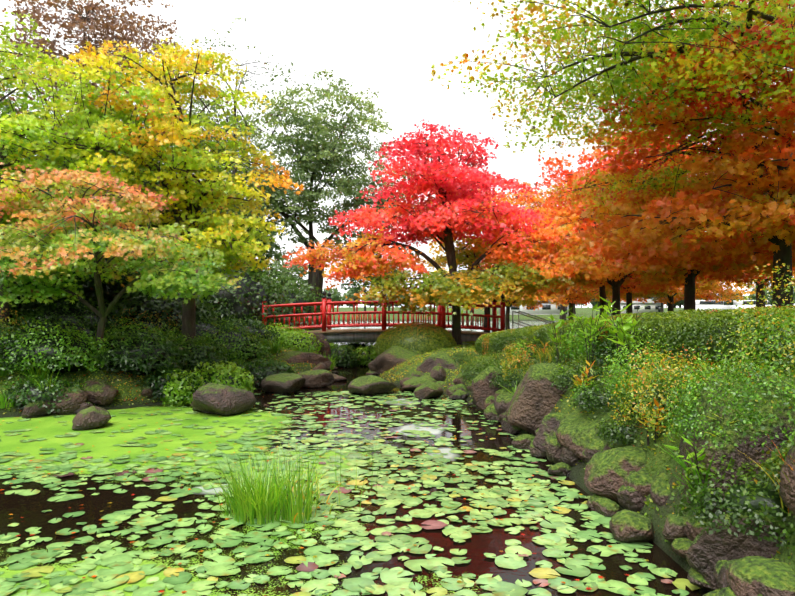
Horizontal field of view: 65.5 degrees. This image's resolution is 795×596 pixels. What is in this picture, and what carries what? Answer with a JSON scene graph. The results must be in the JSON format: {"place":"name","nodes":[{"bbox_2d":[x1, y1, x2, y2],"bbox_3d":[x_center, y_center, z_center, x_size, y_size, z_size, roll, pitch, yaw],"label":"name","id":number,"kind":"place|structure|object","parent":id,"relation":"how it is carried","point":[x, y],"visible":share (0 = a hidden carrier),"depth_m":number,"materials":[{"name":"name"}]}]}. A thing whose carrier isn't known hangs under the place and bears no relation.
{"place":"outdoors","nodes":[
{"label":"outdoors","id":0,"kind":"place"},
{"bbox_2d":[0,321,708,595],"bbox_3d":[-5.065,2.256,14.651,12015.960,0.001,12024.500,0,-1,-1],"label":"water","id":1,"kind":"structure","parent":0,"point":[31,508],"depth_m":6.58,"materials":[{"name":"black liquid"}]},
{"bbox_2d":[0,389,648,595],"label":"fallen leaves","id":2,"kind":"object","parent":1,"relation":"on","point":[599,576],"visible":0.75,"depth_m":6.56,"materials":[{"name":"orange plant"}]},
{"bbox_2d":[0,391,699,595],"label":"lily pads","id":3,"kind":"object","parent":1,"relation":"on","point":[365,584],"visible":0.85,"depth_m":5.75,"materials":[{"name":"green plant"}]},
{"bbox_2d":[0,307,794,591],"bbox_3d":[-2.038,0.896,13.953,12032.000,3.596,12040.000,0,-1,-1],"label":"ground","id":4,"kind":"structure","parent":0,"point":[577,474],"depth_m":8.69,"materials":[{"name":"green plant"}]},
{"bbox_2d":[0,101,59,304],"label":"tree","id":5,"kind":"object","parent":4,"relation":"on","point":[16,111],"visible":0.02,"depth_m":19.86,"materials":[{"name":"green plant"}]},
{"bbox_2d":[4,137,148,316],"bbox_3d":[-10.652,-1.891,19.416,6.146,6.242,5.842,0,-1,-1],"label":"evergreen","id":6,"kind":"object","parent":4,"relation":"on","point":[87,284],"visible":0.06,"depth_m":18.67,"materials":[{"name":"green plant"}]},
{"bbox_2d":[0,11,167,336],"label":"maple","id":7,"kind":"object","parent":4,"relation":"on","point":[14,122],"visible":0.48,"depth_m":15.05,"materials":[{"name":"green plant"}]},
{"bbox_2d":[0,0,215,184],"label":"tree","id":8,"kind":"object","parent":4,"relation":"on","point":[79,21],"visible":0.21,"depth_m":28.88,"materials":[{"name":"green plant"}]},
{"bbox_2d":[0,162,242,353],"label":"maple","id":9,"kind":"object","parent":4,"relation":"on","point":[96,242],"visible":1,"depth_m":12.47,"materials":[{"name":"green plant"}]},
{"bbox_2d":[0,37,303,344],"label":"maple","id":10,"kind":"object","parent":4,"relation":"on","point":[195,195],"visible":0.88,"depth_m":15.24,"materials":[{"name":"yellow plant"}]},
{"bbox_2d":[75,113,230,262],"bbox_3d":[-10.569,-2.917,24.476,7.304,8.500,7.334,0,-1,-1],"label":"tree","id":11,"kind":"object","parent":4,"relation":"on","point":[147,182],"depth_m":23.57,"materials":[{"name":"green plant"}]},
{"bbox_2d":[146,179,287,288],"bbox_3d":[-7.721,-1.703,25.873,6.558,6.602,6.212,0,-1,-1],"label":"tree","id":12,"kind":"object","parent":4,"relation":"on","point":[271,250],"visible":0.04,"depth_m":25.45,"materials":[{"name":"green plant"}]},
{"bbox_2d":[172,14,311,260],"bbox_3d":[-7.764,-5.525,29.014,6.678,14.543,6.675,1,-1,-37],"label":"tall sparse tree","id":13,"kind":"object","parent":4,"relation":"on","point":[235,109],"visible":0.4,"depth_m":28.73,"materials":[{"name":"yellow plant"}]},
{"bbox_2d":[264,253,308,293],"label":"tree","id":14,"kind":"object","parent":4,"relation":"on","point":[285,271],"visible":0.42,"depth_m":115.15,"materials":[{"name":"green plant"}]},
{"bbox_2d":[175,69,427,315],"bbox_3d":[-4.850,-4.388,31.073,14.778,12.671,7.555,0,-1,-1],"label":"green tree","id":15,"kind":"object","parent":4,"relation":"on","point":[316,128],"visible":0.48,"depth_m":30.05,"materials":[{"name":"green plant"}]},
{"bbox_2d":[341,263,389,310],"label":"tree","id":16,"kind":"object","parent":4,"relation":"on","point":[354,284],"visible":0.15,"depth_m":136.48,"materials":[{"name":"green plant"}]},
{"bbox_2d":[261,290,505,342],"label":"bridge","id":17,"kind":"structure","parent":4,"relation":"on","point":[327,331],"depth_m":21.93,"materials":[{"name":"red paint"}]},
{"bbox_2d":[376,260,407,310],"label":"tree","id":18,"kind":"object","parent":4,"relation":"on","point":[395,270],"visible":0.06,"depth_m":144.44,"materials":[{"name":"green plant"}]},
{"bbox_2d":[0,222,794,550],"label":"shrubs","id":19,"kind":"object","parent":4,"relation":"on","point":[142,332],"visible":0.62,"depth_m":12.34,"materials":[{"name":"green plant"}]},
{"bbox_2d":[0,295,794,524],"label":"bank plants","id":20,"kind":"object","parent":4,"relation":"on","point":[261,501],"visible":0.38,"depth_m":6.10,"materials":[{"name":"green plant"}]},
{"bbox_2d":[14,332,794,595],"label":"rocks","id":21,"kind":"object","parent":4,"relation":"on","point":[732,564],"visible":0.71,"depth_m":6.15,"materials":[{"name":"stone"}]},
{"bbox_2d":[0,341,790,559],"bbox_3d":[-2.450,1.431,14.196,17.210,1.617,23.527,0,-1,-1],"label":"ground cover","id":22,"kind":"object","parent":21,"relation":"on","point":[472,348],"visible":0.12,"depth_m":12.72,"materials":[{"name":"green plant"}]},
{"bbox_2d":[282,118,601,344],"bbox_3d":[1.552,-1.975,19.955,10.572,7.221,5.788,0,-1,-1],"label":"red maple","id":23,"kind":"object","parent":4,"relation":"on","point":[439,218],"visible":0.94,"depth_m":19.19,"materials":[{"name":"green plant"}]},
{"bbox_2d":[418,179,568,332],"bbox_3d":[3.692,-1.488,23.640,5.819,6.273,5.135,-1,-1,38],"label":"orange maple","id":24,"kind":"object","parent":4,"relation":"on","point":[464,255],"visible":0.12,"depth_m":23.14,"materials":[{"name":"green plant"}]},
{"bbox_2d":[448,239,584,329],"bbox_3d":[6.967,-1.033,36.455,8.202,6.416,6.898,0,-1,-1],"label":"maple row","id":25,"kind":"object","parent":4,"relation":"on","point":[530,302],"visible":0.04,"depth_m":36.25,"materials":[{"name":"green plant"}]},
{"bbox_2d":[497,298,568,314],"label":"white building","id":26,"kind":"structure","parent":4,"relation":"on","point":[548,309],"depth_m":115.29,"materials":[{"name":"paint"}]},
{"bbox_2d":[512,311,555,328],"bbox_3d":[5.435,1.413,22.327,2.360,1.921,1.299,0,-1,21],"label":"handrail","id":27,"kind":"object","parent":4,"relation":"on","point":[528,316],"visible":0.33,"depth_m":22.15,"materials":[{"name":"silver metal"}]},
{"bbox_2d":[514,195,568,319],"bbox_3d":[10.745,-2.537,40.203,7.907,9.152,7.731,0,-1,-1],"label":"tree","id":28,"kind":"object","parent":4,"relation":"on","point":[562,307],"visible":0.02,"depth_m":39.85,"materials":[{"name":"orange plant"}]},
{"bbox_2d":[303,286,794,307],"bbox_3d":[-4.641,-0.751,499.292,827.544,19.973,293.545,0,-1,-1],"label":"tree line","id":29,"kind":"object","parent":4,"relation":"on","point":[336,295],"visible":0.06,"depth_m":485.96,"materials":[{"name":"green plant"}]},
{"bbox_2d":[499,227,647,319],"bbox_3d":[9.323,-1.181,32.856,7.633,6.074,6.481,0,-1,-1],"label":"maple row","id":30,"kind":"object","parent":4,"relation":"on","point":[578,299],"visible":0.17,"depth_m":32.42,"materials":[{"name":"orange plant"}]},
{"bbox_2d":[502,185,699,317],"bbox_3d":[7.649,-1.699,23.799,7.440,5.951,7.103,0,-1,-1],"label":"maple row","id":31,"kind":"object","parent":4,"relation":"on","point":[602,290],"visible":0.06,"depth_m":23.99,"materials":[{"name":"orange plant"}]},
{"bbox_2d":[424,0,794,228],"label":"maple","id":32,"kind":"object","parent":4,"relation":"on","point":[623,66],"visible":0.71,"depth_m":9.96,"materials":[{"name":"green plant"}]},
{"bbox_2d":[492,148,745,314],"bbox_3d":[6.871,-1.904,20.351,7.735,6.191,6.811,0,-1,-1],"label":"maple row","id":33,"kind":"object","parent":4,"relation":"on","point":[561,214],"visible":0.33,"depth_m":20.30,"materials":[{"name":"orange plant"}]},
{"bbox_2d":[559,212,695,313],"bbox_3d":[10.280,-1.864,27.340,7.145,6.521,7.278,0,-1,-1],"label":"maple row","id":34,"kind":"object","parent":4,"relation":"on","point":[629,309],"visible":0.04,"depth_m":27.42,"materials":[{"name":"orange plant"}]},
{"bbox_2d":[474,305,794,375],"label":"hedge","id":35,"kind":"object","parent":4,"relation":"on","point":[693,328],"visible":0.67,"depth_m":7.82,"materials":[{"name":"green plant"}]},
{"bbox_2d":[620,298,663,313],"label":"white building","id":36,"kind":"structure","parent":4,"relation":"on","point":[651,307],"depth_m":147.54,"materials":[{"name":"paint"}]},
{"bbox_2d":[650,297,664,311],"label":"tree","id":37,"kind":"object","parent":4,"relation":"on","point":[652,298],"visible":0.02,"depth_m":137.27,"materials":[{"name":"green plant"}]},
{"bbox_2d":[533,121,794,310],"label":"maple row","id":38,"kind":"object","parent":4,"relation":"on","point":[571,264],"visible":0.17,"depth_m":16.18,"materials":[{"name":"orange plant"}]},
{"bbox_2d":[593,275,755,311],"bbox_3d":[13.364,-1.253,30.104,7.699,5.970,6.330,0,-1,-1],"label":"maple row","id":39,"kind":"object","parent":4,"relation":"on","point":[671,299],"visible":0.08,"depth_m":29.84,"materials":[{"name":"orange plant"}]},
{"bbox_2d":[573,0,794,308],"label":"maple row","id":40,"kind":"object","parent":4,"relation":"on","point":[742,222],"visible":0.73,"depth_m":10.62,"materials":[{"name":"orange plant"}]},
{"bbox_2d":[695,300,730,310],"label":"white van","id":41,"kind":"object","parent":4,"relation":"on","point":[702,304],"visible":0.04,"depth_m":73.44,"materials":[{"name":"paint"}]},
{"bbox_2d":[638,159,794,307],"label":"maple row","id":42,"kind":"object","parent":4,"relation":"on","point":[710,283],"visible":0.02,"depth_m":20.96,"materials":[{"name":"orange plant"}]},
{"bbox_2d":[731,300,771,308],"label":"white van","id":43,"kind":"object","parent":4,"relation":"on","point":[739,304],"visible":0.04,"depth_m":75.53,"materials":[{"name":"paint"}]},
{"bbox_2d":[742,246,794,276],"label":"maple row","id":44,"kind":"object","parent":4,"relation":"on","point":[758,256],"visible":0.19,"depth_m":14.48,"materials":[{"name":"orange plant"}]},
{"bbox_2d":[0,0,794,307],"label":"sky","id":45,"kind":"structure","parent":0,"point":[387,47],"materials":[{"name":"white"}]}
]}

